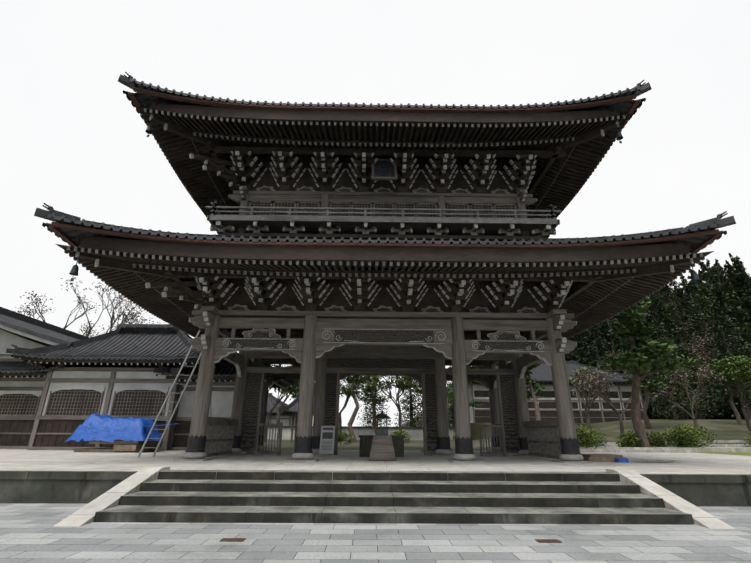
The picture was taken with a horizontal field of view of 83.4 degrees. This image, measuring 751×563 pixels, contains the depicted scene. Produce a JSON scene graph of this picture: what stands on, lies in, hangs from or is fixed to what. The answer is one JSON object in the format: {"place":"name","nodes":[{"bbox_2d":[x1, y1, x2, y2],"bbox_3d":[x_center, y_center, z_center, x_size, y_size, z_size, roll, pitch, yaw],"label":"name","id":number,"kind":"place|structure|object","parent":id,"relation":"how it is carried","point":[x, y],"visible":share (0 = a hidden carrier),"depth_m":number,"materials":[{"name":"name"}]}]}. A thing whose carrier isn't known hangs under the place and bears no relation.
{"place":"outdoors","nodes":[
{"label":"outdoors","id":0,"kind":"place"},
{"bbox_2d":[79,320,99,337],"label":"bare tree","id":1,"kind":"object","parent":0,"point":[86,326],"depth_m":48.00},
{"bbox_2d":[296,378,348,397],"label":"court tree","id":2,"kind":"object","parent":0,"point":[341,385],"depth_m":58.37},
{"bbox_2d":[0,503,750,562],"bbox_3d":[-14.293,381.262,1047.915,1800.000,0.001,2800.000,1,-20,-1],"label":"plaza ground","id":3,"kind":"structure","parent":0,"point":[30,533],"depth_m":6.20,"materials":[{"name":"stone"}]},
{"bbox_2d":[0,470,750,506],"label":"retaining wall","id":4,"kind":"structure","parent":3,"relation":"on","point":[66,487],"depth_m":9.54,"materials":[{"name":"stone"}]},
{"bbox_2d":[219,538,561,542],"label":"drain covers","id":5,"kind":"object","parent":3,"relation":"on","point":[243,539],"visible":1,"depth_m":6.24,"materials":[{"name":"metal"}]},
{"bbox_2d":[94,470,693,524],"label":"stone steps","id":6,"kind":"structure","parent":3,"relation":"on","point":[310,496],"depth_m":8.30,"materials":[{"name":"stone"}]},
{"bbox_2d":[54,466,734,528],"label":"step cheek stones","id":7,"kind":"object","parent":3,"relation":"on","point":[85,514],"visible":0.5,"depth_m":8.35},
{"bbox_2d":[0,0,750,426],"label":"sky","id":8,"kind":"structure","parent":0,"point":[72,142],"materials":[{"name":"white"}]},
{"bbox_2d":[373,411,390,435],"bbox_3d":[0.234,4.949,14.759,0.620,0.840,0.580,1,-20,-1],"label":"bronze incense burner","id":9,"kind":"object","parent":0,"point":[382,431],"visible":1,"depth_m":14.51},
{"bbox_2d":[264,366,750,448],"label":"garden terrain","id":10,"kind":"structure","parent":0,"point":[728,429],"depth_m":45.24,"materials":[{"name":"plant"}]},
{"bbox_2d":[15,276,164,336],"bbox_3d":[-26.520,6.605,41.629,10.087,17.383,13.765,-3,-20,9],"label":"bare tree","id":11,"kind":"object","parent":10,"relation":"on","point":[111,321],"depth_m":40.91,"materials":[{"name":"plant"}]},
{"bbox_2d":[265,364,299,441],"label":"court tree","id":12,"kind":"object","parent":10,"relation":"on","point":[288,389],"depth_m":43.46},
{"bbox_2d":[338,430,353,443],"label":"court shrub","id":13,"kind":"object","parent":10,"relation":"on","point":[341,434],"depth_m":36.49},
{"bbox_2d":[0,324,730,439],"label":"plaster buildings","id":14,"kind":"structure","parent":10,"relation":"on","point":[222,402],"depth_m":22.61,"materials":[{"name":"paint"}]},
{"bbox_2d":[357,375,390,426],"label":"cedar","id":15,"kind":"object","parent":10,"relation":"on","point":[369,416],"depth_m":88.42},
{"bbox_2d":[364,376,415,432],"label":"court tree","id":16,"kind":"object","parent":10,"relation":"on","point":[380,383],"depth_m":54.10,"materials":[{"name":"plant"}]},
{"bbox_2d":[446,381,454,429],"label":"hill tree","id":17,"kind":"object","parent":10,"relation":"on","point":[450,406],"visible":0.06,"depth_m":81.01,"materials":[{"name":"green plant"}]},
{"bbox_2d":[448,366,481,427],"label":"hill tree","id":18,"kind":"object","parent":10,"relation":"on","point":[473,367],"depth_m":73.37,"materials":[{"name":"green plant"}]},
{"bbox_2d":[522,354,544,420],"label":"garden pine","id":19,"kind":"object","parent":10,"relation":"on","point":[538,387],"depth_m":45.87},
{"bbox_2d":[564,337,582,363],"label":"hill tree","id":20,"kind":"object","parent":10,"relation":"on","point":[573,356],"visible":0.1,"depth_m":84.47,"materials":[{"name":"green plant"}]},
{"bbox_2d":[568,333,587,364],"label":"hill tree","id":21,"kind":"object","parent":10,"relation":"on","point":[578,341],"visible":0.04,"depth_m":86.42,"materials":[{"name":"green plant"}]},
{"bbox_2d":[568,367,603,428],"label":"tree","id":22,"kind":"object","parent":10,"relation":"on","point":[570,383],"depth_m":50.56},
{"bbox_2d":[583,330,602,367],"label":"hill tree","id":23,"kind":"object","parent":10,"relation":"on","point":[587,342],"visible":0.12,"depth_m":82.24,"materials":[{"name":"green plant"}]},
{"bbox_2d":[579,329,609,370],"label":"hill tree","id":24,"kind":"object","parent":10,"relation":"on","point":[582,362],"visible":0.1,"depth_m":83.68,"materials":[{"name":"green plant"}]},
{"bbox_2d":[570,367,619,428],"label":"garden maple","id":25,"kind":"object","parent":10,"relation":"on","point":[587,401],"depth_m":37.51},
{"bbox_2d":[586,325,616,372],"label":"hill tree","id":26,"kind":"object","parent":10,"relation":"on","point":[597,355],"visible":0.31,"depth_m":76.64,"materials":[{"name":"green plant"}]},
{"bbox_2d":[603,348,625,372],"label":"hill tree","id":27,"kind":"object","parent":10,"relation":"on","point":[612,356],"visible":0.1,"depth_m":88.73,"materials":[{"name":"green plant"}]},
{"bbox_2d":[604,320,624,373],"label":"hill tree","id":28,"kind":"object","parent":10,"relation":"on","point":[609,340],"visible":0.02,"depth_m":99.32,"materials":[{"name":"green plant"}]},
{"bbox_2d":[582,362,650,437],"bbox_3d":[23.766,11.460,40.755,6.524,7.145,5.209,-12,-23,30],"label":"garden maple","id":29,"kind":"object","parent":10,"relation":"on","point":[607,399],"depth_m":40.69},
{"bbox_2d":[597,319,644,392],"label":"hill tree","id":30,"kind":"object","parent":10,"relation":"on","point":[604,326],"visible":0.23,"depth_m":96.14,"materials":[{"name":"green plant"}]},
{"bbox_2d":[615,308,643,342],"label":"hill tree","id":31,"kind":"object","parent":10,"relation":"on","point":[619,325],"visible":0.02,"depth_m":112.56,"materials":[{"name":"green plant"}]},
{"bbox_2d":[618,325,661,417],"bbox_3d":[39.100,13.707,64.361,6.872,14.824,7.241,-3,-20,9],"label":"hill tree","id":32,"kind":"object","parent":10,"relation":"on","point":[625,355],"visible":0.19,"depth_m":62.83,"materials":[{"name":"green plant"}]},
{"bbox_2d":[623,351,665,428],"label":"garden pine","id":33,"kind":"object","parent":10,"relation":"on","point":[654,384],"depth_m":45.97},
{"bbox_2d":[598,298,700,446],"bbox_3d":[16.129,5.135,24.942,5.237,9.375,4.654,-11,-23,28],"label":"tree","id":34,"kind":"object","parent":10,"relation":"on","point":[646,348],"depth_m":25.00,"materials":[{"name":"plant"}]},
{"bbox_2d":[638,300,665,339],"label":"hill tree","id":35,"kind":"object","parent":10,"relation":"on","point":[647,317],"visible":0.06,"depth_m":113.60,"materials":[{"name":"green plant"}]},
{"bbox_2d":[647,301,660,326],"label":"hill tree","id":36,"kind":"object","parent":10,"relation":"on","point":[656,315],"visible":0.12,"depth_m":160.72,"materials":[{"name":"green plant"}]},
{"bbox_2d":[649,306,660,331],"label":"hill tree","id":37,"kind":"object","parent":10,"relation":"on","point":[652,314],"visible":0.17,"depth_m":153.36,"materials":[{"name":"green plant"}]},
{"bbox_2d":[647,293,665,327],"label":"hill tree","id":38,"kind":"object","parent":10,"relation":"on","point":[651,298],"visible":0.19,"depth_m":169.13,"materials":[{"name":"green plant"}]},
{"bbox_2d":[645,289,670,322],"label":"hill tree","id":39,"kind":"object","parent":10,"relation":"on","point":[666,310],"visible":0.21,"depth_m":169.05,"materials":[{"name":"green plant"}]},
{"bbox_2d":[660,318,671,340],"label":"hill tree","id":40,"kind":"object","parent":10,"relation":"on","point":[664,324],"visible":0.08,"depth_m":113.74,"materials":[{"name":"green plant"}]},
{"bbox_2d":[660,284,672,304],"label":"hill tree","id":41,"kind":"object","parent":10,"relation":"on","point":[665,288],"visible":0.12,"depth_m":193.78,"materials":[{"name":"green plant"}]},
{"bbox_2d":[653,356,693,419],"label":"hill tree","id":42,"kind":"object","parent":10,"relation":"on","point":[673,410],"visible":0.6,"depth_m":55.87,"materials":[{"name":"green plant"}]},
{"bbox_2d":[668,279,679,301],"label":"hill tree","id":43,"kind":"object","parent":10,"relation":"on","point":[673,284],"visible":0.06,"depth_m":208.44,"materials":[{"name":"green plant"}]},
{"bbox_2d":[666,288,686,336],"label":"hill tree","id":44,"kind":"object","parent":10,"relation":"on","point":[669,291],"visible":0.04,"depth_m":131.20,"materials":[{"name":"green plant"}]},
{"bbox_2d":[650,329,703,418],"bbox_3d":[43.371,13.404,62.113,6.794,13.911,6.448,10,-22,-24],"label":"hill tree","id":45,"kind":"object","parent":10,"relation":"on","point":[658,332],"visible":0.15,"depth_m":60.56,"materials":[{"name":"green plant"}]},
{"bbox_2d":[663,424,697,440],"bbox_3d":[24.874,12.482,34.331,3.028,1.616,2.369,8,-21,-21],"label":"garden shrub","id":46,"kind":"object","parent":10,"relation":"on","point":[665,431],"visible":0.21,"depth_m":34.58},
{"bbox_2d":[648,323,713,418],"bbox_3d":[41.170,12.370,58.733,6.081,13.624,7.672,19,-27,-41],"label":"hill tree","id":47,"kind":"object","parent":10,"relation":"on","point":[664,332],"visible":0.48,"depth_m":57.70,"materials":[{"name":"green plant"}]},
{"bbox_2d":[678,275,688,311],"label":"hill tree","id":48,"kind":"object","parent":10,"relation":"on","point":[682,277],"visible":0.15,"depth_m":197.46,"materials":[{"name":"green plant"}]},
{"bbox_2d":[667,289,700,367],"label":"hill tree","id":49,"kind":"object","parent":10,"relation":"on","point":[674,308],"visible":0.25,"depth_m":122.71,"materials":[{"name":"green plant"}]},
{"bbox_2d":[665,315,705,392],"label":"hill tree","id":50,"kind":"object","parent":10,"relation":"on","point":[669,324],"visible":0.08,"depth_m":103.34,"materials":[{"name":"green plant"}]},
{"bbox_2d":[652,364,726,436],"bbox_3d":[27.488,10.358,36.651,5.371,6.892,6.492,-14,-24,34],"label":"garden maple","id":51,"kind":"object","parent":10,"relation":"on","point":[693,417],"depth_m":36.62,"materials":[{"name":"plant"}]},
{"bbox_2d":[675,285,704,355],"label":"hill tree","id":52,"kind":"object","parent":10,"relation":"on","point":[682,301],"visible":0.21,"depth_m":123.04,"materials":[{"name":"green plant"}]},
{"bbox_2d":[685,283,695,334],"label":"hill tree","id":53,"kind":"object","parent":10,"relation":"on","point":[691,297],"visible":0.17,"depth_m":144.17,"materials":[{"name":"green plant"}]},
{"bbox_2d":[675,320,708,340],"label":"hill tree","id":54,"kind":"object","parent":10,"relation":"on","point":[688,330],"visible":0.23,"depth_m":116.40,"materials":[{"name":"green plant"}]},
{"bbox_2d":[676,341,711,380],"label":"hill tree","id":55,"kind":"object","parent":10,"relation":"on","point":[698,350],"visible":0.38,"depth_m":79.61,"materials":[{"name":"green plant"}]},
{"bbox_2d":[671,313,726,418],"bbox_3d":[48.237,12.998,65.004,8.158,16.702,7.742,-2,-20,6],"label":"hill tree","id":56,"kind":"object","parent":10,"relation":"on","point":[678,339],"visible":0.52,"depth_m":64.19,"materials":[{"name":"green plant"}]},
{"bbox_2d":[685,281,723,387],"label":"hill tree","id":57,"kind":"object","parent":10,"relation":"on","point":[699,298],"visible":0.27,"depth_m":102.06,"materials":[{"name":"green plant"}]},
{"bbox_2d":[693,319,717,389],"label":"hill tree","id":58,"kind":"object","parent":10,"relation":"on","point":[699,332],"visible":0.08,"depth_m":100.75,"materials":[{"name":"green plant"}]},
{"bbox_2d":[697,260,723,305],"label":"hill tree","id":59,"kind":"object","parent":10,"relation":"on","point":[704,275],"visible":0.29,"depth_m":141.64,"materials":[{"name":"green plant"}]},
{"bbox_2d":[707,269,723,294],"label":"hill tree","id":60,"kind":"object","parent":10,"relation":"on","point":[709,273],"visible":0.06,"depth_m":152.52,"materials":[{"name":"green plant"}]},
{"bbox_2d":[684,336,747,366],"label":"hill tree","id":61,"kind":"object","parent":10,"relation":"on","point":[700,340],"visible":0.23,"depth_m":81.01,"materials":[{"name":"green plant"}]},
{"bbox_2d":[717,263,730,290],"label":"hill tree","id":62,"kind":"object","parent":10,"relation":"on","point":[721,271],"visible":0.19,"depth_m":207.07,"materials":[{"name":"green plant"}]},
{"bbox_2d":[703,298,750,419],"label":"hill tree","id":63,"kind":"object","parent":10,"relation":"on","point":[717,309],"visible":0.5,"depth_m":60.16,"materials":[{"name":"green plant"}]},
{"bbox_2d":[704,264,750,392],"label":"hill tree","id":64,"kind":"object","parent":10,"relation":"on","point":[734,312],"visible":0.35,"depth_m":79.92,"materials":[{"name":"green plant"}]},
{"bbox_2d":[707,288,747,392],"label":"hill tree","id":65,"kind":"object","parent":10,"relation":"on","point":[719,294],"visible":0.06,"depth_m":82.24,"materials":[{"name":"green plant"}]},
{"bbox_2d":[706,355,750,432],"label":"tree","id":66,"kind":"object","parent":10,"relation":"on","point":[732,372],"depth_m":40.81,"materials":[{"name":"plant"}]},
{"bbox_2d":[726,253,734,292],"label":"hill tree","id":67,"kind":"object","parent":10,"relation":"on","point":[732,258],"visible":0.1,"depth_m":199.17,"materials":[{"name":"green plant"}]},
{"bbox_2d":[710,361,750,424],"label":"garden pine","id":68,"kind":"object","parent":10,"relation":"on","point":[725,394],"depth_m":47.76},
{"bbox_2d":[726,264,736,291],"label":"hill tree","id":69,"kind":"object","parent":10,"relation":"on","point":[731,273],"visible":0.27,"depth_m":195.47,"materials":[{"name":"green plant"}]},
{"bbox_2d":[713,340,750,419],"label":"hill tree","id":70,"kind":"object","parent":10,"relation":"on","point":[737,408],"visible":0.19,"depth_m":60.89,"materials":[{"name":"green plant"}]},
{"bbox_2d":[721,313,750,414],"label":"hill tree","id":71,"kind":"object","parent":10,"relation":"on","point":[734,333],"visible":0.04,"depth_m":64.80,"materials":[{"name":"green plant"}]},
{"bbox_2d":[729,272,750,346],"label":"hill tree","id":72,"kind":"object","parent":10,"relation":"on","point":[739,293],"visible":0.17,"depth_m":82.70,"materials":[{"name":"green plant"}]},
{"bbox_2d":[732,257,750,303],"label":"hill tree","id":73,"kind":"object","parent":10,"relation":"on","point":[737,266],"visible":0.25,"depth_m":124.32,"materials":[{"name":"green plant"}]},
{"bbox_2d":[733,273,750,343],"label":"hill tree","id":74,"kind":"object","parent":10,"relation":"on","point":[741,285],"visible":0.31,"depth_m":82.34,"materials":[{"name":"green plant"}]},
{"bbox_2d":[266,448,750,455],"bbox_3d":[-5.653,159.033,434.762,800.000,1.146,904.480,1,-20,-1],"label":"terrace","id":75,"kind":"structure","parent":0,"point":[739,453],"depth_m":23.50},
{"bbox_2d":[268,364,291,438],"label":"bare tree","id":76,"kind":"object","parent":75,"relation":"on","point":[278,412],"depth_m":64.35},
{"bbox_2d":[340,375,365,441],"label":"tree","id":77,"kind":"object","parent":75,"relation":"on","point":[356,389],"depth_m":49.90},
{"bbox_2d":[338,375,377,430],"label":"court tree","id":78,"kind":"object","parent":75,"relation":"on","point":[340,419],"depth_m":60.88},
{"bbox_2d":[0,72,737,428],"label":"gate roof tiles","id":79,"kind":"object","parent":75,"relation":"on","point":[146,342],"visible":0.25,"depth_m":21.39,"materials":[{"name":"tile"}]},
{"bbox_2d":[356,376,390,433],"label":"court pine","id":80,"kind":"object","parent":75,"relation":"on","point":[366,390],"depth_m":58.97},
{"bbox_2d":[0,449,750,481],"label":"platform floor","id":81,"kind":"structure","parent":75,"relation":"on","point":[342,460],"depth_m":13.01,"materials":[{"name":"stone"}]},
{"bbox_2d":[137,330,211,456],"bbox_3d":[-6.929,4.380,16.332,2.746,4.532,2.315,19,-27,-41],"label":"ladder","id":82,"kind":"object","parent":81,"relation":"on","point":[165,401],"visible":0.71,"depth_m":15.78,"materials":[{"name":"silver metal"}]},
{"bbox_2d":[319,426,334,453],"bbox_3d":[-2.036,6.690,17.815,0.600,1.110,0.200,-1,-20,5],"label":"sign board","id":83,"kind":"object","parent":81,"relation":"on","point":[326,444],"visible":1,"depth_m":17.75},
{"bbox_2d":[321,428,332,449],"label":"sign text panels","id":84,"kind":"object","parent":83,"relation":"attached to","point":[327,435],"visible":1,"depth_m":17.86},
{"bbox_2d":[74,441,624,461],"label":"timber stacks","id":85,"kind":"object","parent":81,"relation":"on","point":[129,446],"visible":0.79,"depth_m":18.96,"materials":[{"name":"wood"}]},
{"bbox_2d":[65,413,180,442],"bbox_3d":[-11.500,6.909,19.868,4.882,1.302,1.848,1,-20,-1],"label":"blue tarp","id":86,"kind":"object","parent":85,"relation":"on","point":[105,427],"visible":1,"depth_m":19.25,"materials":[{"name":"plastic"}]},
{"bbox_2d":[0,106,744,459],"bbox_3d":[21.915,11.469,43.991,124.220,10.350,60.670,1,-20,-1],"label":"timber gate","id":87,"kind":"object","parent":81,"relation":"on","point":[307,419],"visible":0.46,"depth_m":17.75,"materials":[{"name":"wood"}]},
{"bbox_2d":[4,113,693,415],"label":"blocks","id":88,"kind":"structure","parent":87,"relation":"attached to","point":[410,283],"depth_m":15.91,"materials":[{"name":"wood"}]},
{"bbox_2d":[150,151,570,312],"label":"roof brackets","id":89,"kind":"object","parent":87,"relation":"attached to","point":[215,293],"visible":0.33,"depth_m":15.99,"materials":[{"name":"wood"}]},
{"bbox_2d":[0,103,738,413],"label":"brown eave board","id":90,"kind":"object","parent":87,"relation":"attached to","point":[384,254],"visible":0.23,"depth_m":12.80,"materials":[{"name":"wood"}]},
{"bbox_2d":[205,186,560,312],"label":"wooden trim","id":91,"kind":"structure","parent":87,"relation":"attached to","point":[551,219],"depth_m":16.57,"materials":[{"name":"wood"}]},
{"bbox_2d":[185,435,580,453],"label":"pillar base sleeves","id":92,"kind":"object","parent":87,"relation":"attached to","point":[305,444],"visible":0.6,"depth_m":14.03,"materials":[{"name":"metal"}]},
{"bbox_2d":[228,187,538,451],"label":"gate carved panels","id":93,"kind":"object","parent":87,"relation":"attached to","point":[249,428],"visible":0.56,"depth_m":18.32,"materials":[{"name":"wood"}]},
{"bbox_2d":[64,108,704,455],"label":"rafter ends","id":94,"kind":"object","parent":87,"relation":"attached to","point":[216,431],"visible":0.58,"depth_m":15.34,"materials":[{"name":"wood"}]},
{"bbox_2d":[69,120,699,286],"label":"wind bells","id":95,"kind":"object","parent":87,"relation":"hanging from","point":[619,136],"visible":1,"depth_m":12.96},
{"bbox_2d":[48,86,720,253],"bbox_3d":[0.281,-1.438,21.058,20.520,6.464,16.132,1,-20,-1],"label":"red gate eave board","id":96,"kind":"object","parent":87,"relation":"attached to","point":[132,96],"visible":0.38,"depth_m":12.82,"materials":[{"name":"wood"}]},
{"bbox_2d":[372,159,397,179],"bbox_3d":[0.353,-4.601,17.181,1.010,1.655,1.094,1,-20,-1],"label":"plaque frame","id":97,"kind":"object","parent":87,"relation":"attached to","point":[387,178],"visible":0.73,"depth_m":16.48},
{"bbox_2d":[374,160,394,176],"bbox_3d":[0.353,-4.600,17.174,0.800,1.447,0.909,1,-20,-1],"label":"plaque","id":98,"kind":"object","parent":97,"relation":"in","point":[383,168],"visible":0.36,"depth_m":17.11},
{"bbox_2d":[358,435,404,456],"bbox_3d":[0.244,6.623,16.971,1.850,0.800,0.900,1,-20,-1],"label":"stone offering box","id":99,"kind":"object","parent":81,"relation":"on","point":[366,443],"visible":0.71,"depth_m":16.61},
{"bbox_2d":[369,436,395,460],"bbox_3d":[0.229,5.720,14.461,0.928,0.801,0.694,1,-20,-1],"label":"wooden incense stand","id":100,"kind":"object","parent":81,"relation":"on","point":[382,447],"visible":0.94,"depth_m":14.20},
{"bbox_2d":[173,446,593,462],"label":"pillar base stones","id":101,"kind":"object","parent":81,"relation":"on","point":[309,457],"visible":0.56,"depth_m":13.85,"materials":[{"name":"stone"}]},
{"bbox_2d":[615,458,628,462],"bbox_3d":[8.280,6.018,14.166,0.350,0.120,0.220,1,-20,-1],"label":"blue bag","id":102,"kind":"object","parent":81,"relation":"on","point":[622,460],"visible":1,"depth_m":14.07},
{"bbox_2d":[631,459,680,461],"bbox_3d":[9.538,6.088,14.338,1.320,0.060,0.733,1,-20,-1],"label":"white sheet","id":103,"kind":"object","parent":81,"relation":"on","point":[642,460],"visible":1,"depth_m":14.31,"materials":[{"name":"fabric"}]},
{"bbox_2d":[388,430,410,443],"bbox_3d":[2.225,14.605,39.556,2.484,1.352,2.416,1,-20,-1],"label":"court shrub","id":104,"kind":"object","parent":75,"relation":"on","point":[408,437],"visible":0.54,"depth_m":39.47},
{"bbox_2d":[394,377,422,426],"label":"cedar","id":105,"kind":"object","parent":75,"relation":"on","point":[407,408],"depth_m":95.51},
{"bbox_2d":[409,381,421,407],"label":"court pine","id":106,"kind":"object","parent":75,"relation":"on","point":[417,389],"visible":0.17,"depth_m":49.37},
{"bbox_2d":[447,381,481,406],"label":"court pine","id":107,"kind":"object","parent":75,"relation":"on","point":[450,390],"depth_m":53.77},
{"bbox_2d":[470,423,586,439],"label":"earth bank","id":108,"kind":"structure","parent":75,"relation":"on","point":[474,432],"depth_m":55.52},
{"bbox_2d":[576,430,605,448],"bbox_3d":[12.068,9.328,24.568,2.314,1.260,2.252,6,-21,-16],"label":"garden shrub","id":109,"kind":"object","parent":75,"relation":"on","point":[585,440],"visible":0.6,"depth_m":24.27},
{"bbox_2d":[575,425,606,446],"bbox_3d":[13.430,10.105,27.214,3.028,1.616,2.369,14,-24,-33],"label":"garden shrub","id":110,"kind":"object","parent":75,"relation":"on","point":[582,429],"visible":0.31,"depth_m":27.04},
{"bbox_2d":[615,433,642,446],"bbox_3d":[15.113,9.586,25.006,1.560,1.086,2.057,-6,-21,16],"label":"garden shrub","id":111,"kind":"object","parent":75,"relation":"on","point":[626,440],"visible":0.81,"depth_m":24.67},
{"bbox_2d":[646,431,675,446],"bbox_3d":[18.022,10.239,26.982,2.314,1.260,2.251,-12,-23,30],"label":"garden shrub","id":112,"kind":"object","parent":75,"relation":"on","point":[656,438],"depth_m":26.77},
{"bbox_2d":[579,440,750,452],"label":"garden kerb stones","id":113,"kind":"object","parent":75,"relation":"on","point":[611,447],"visible":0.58,"depth_m":23.85,"materials":[{"name":"stone"}]},
{"bbox_2d":[663,429,704,447],"bbox_3d":[18.720,9.663,25.552,1.963,1.348,2.509,-16,-26,38],"label":"garden shrub","id":114,"kind":"object","parent":75,"relation":"on","point":[689,437],"visible":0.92,"depth_m":25.27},
{"bbox_2d":[670,425,722,446],"bbox_3d":[21.519,10.655,28.703,2.505,1.726,3.311,-45,-49,63],"label":"garden shrub","id":115,"kind":"object","parent":75,"relation":"on","point":[711,439],"visible":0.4,"depth_m":28.61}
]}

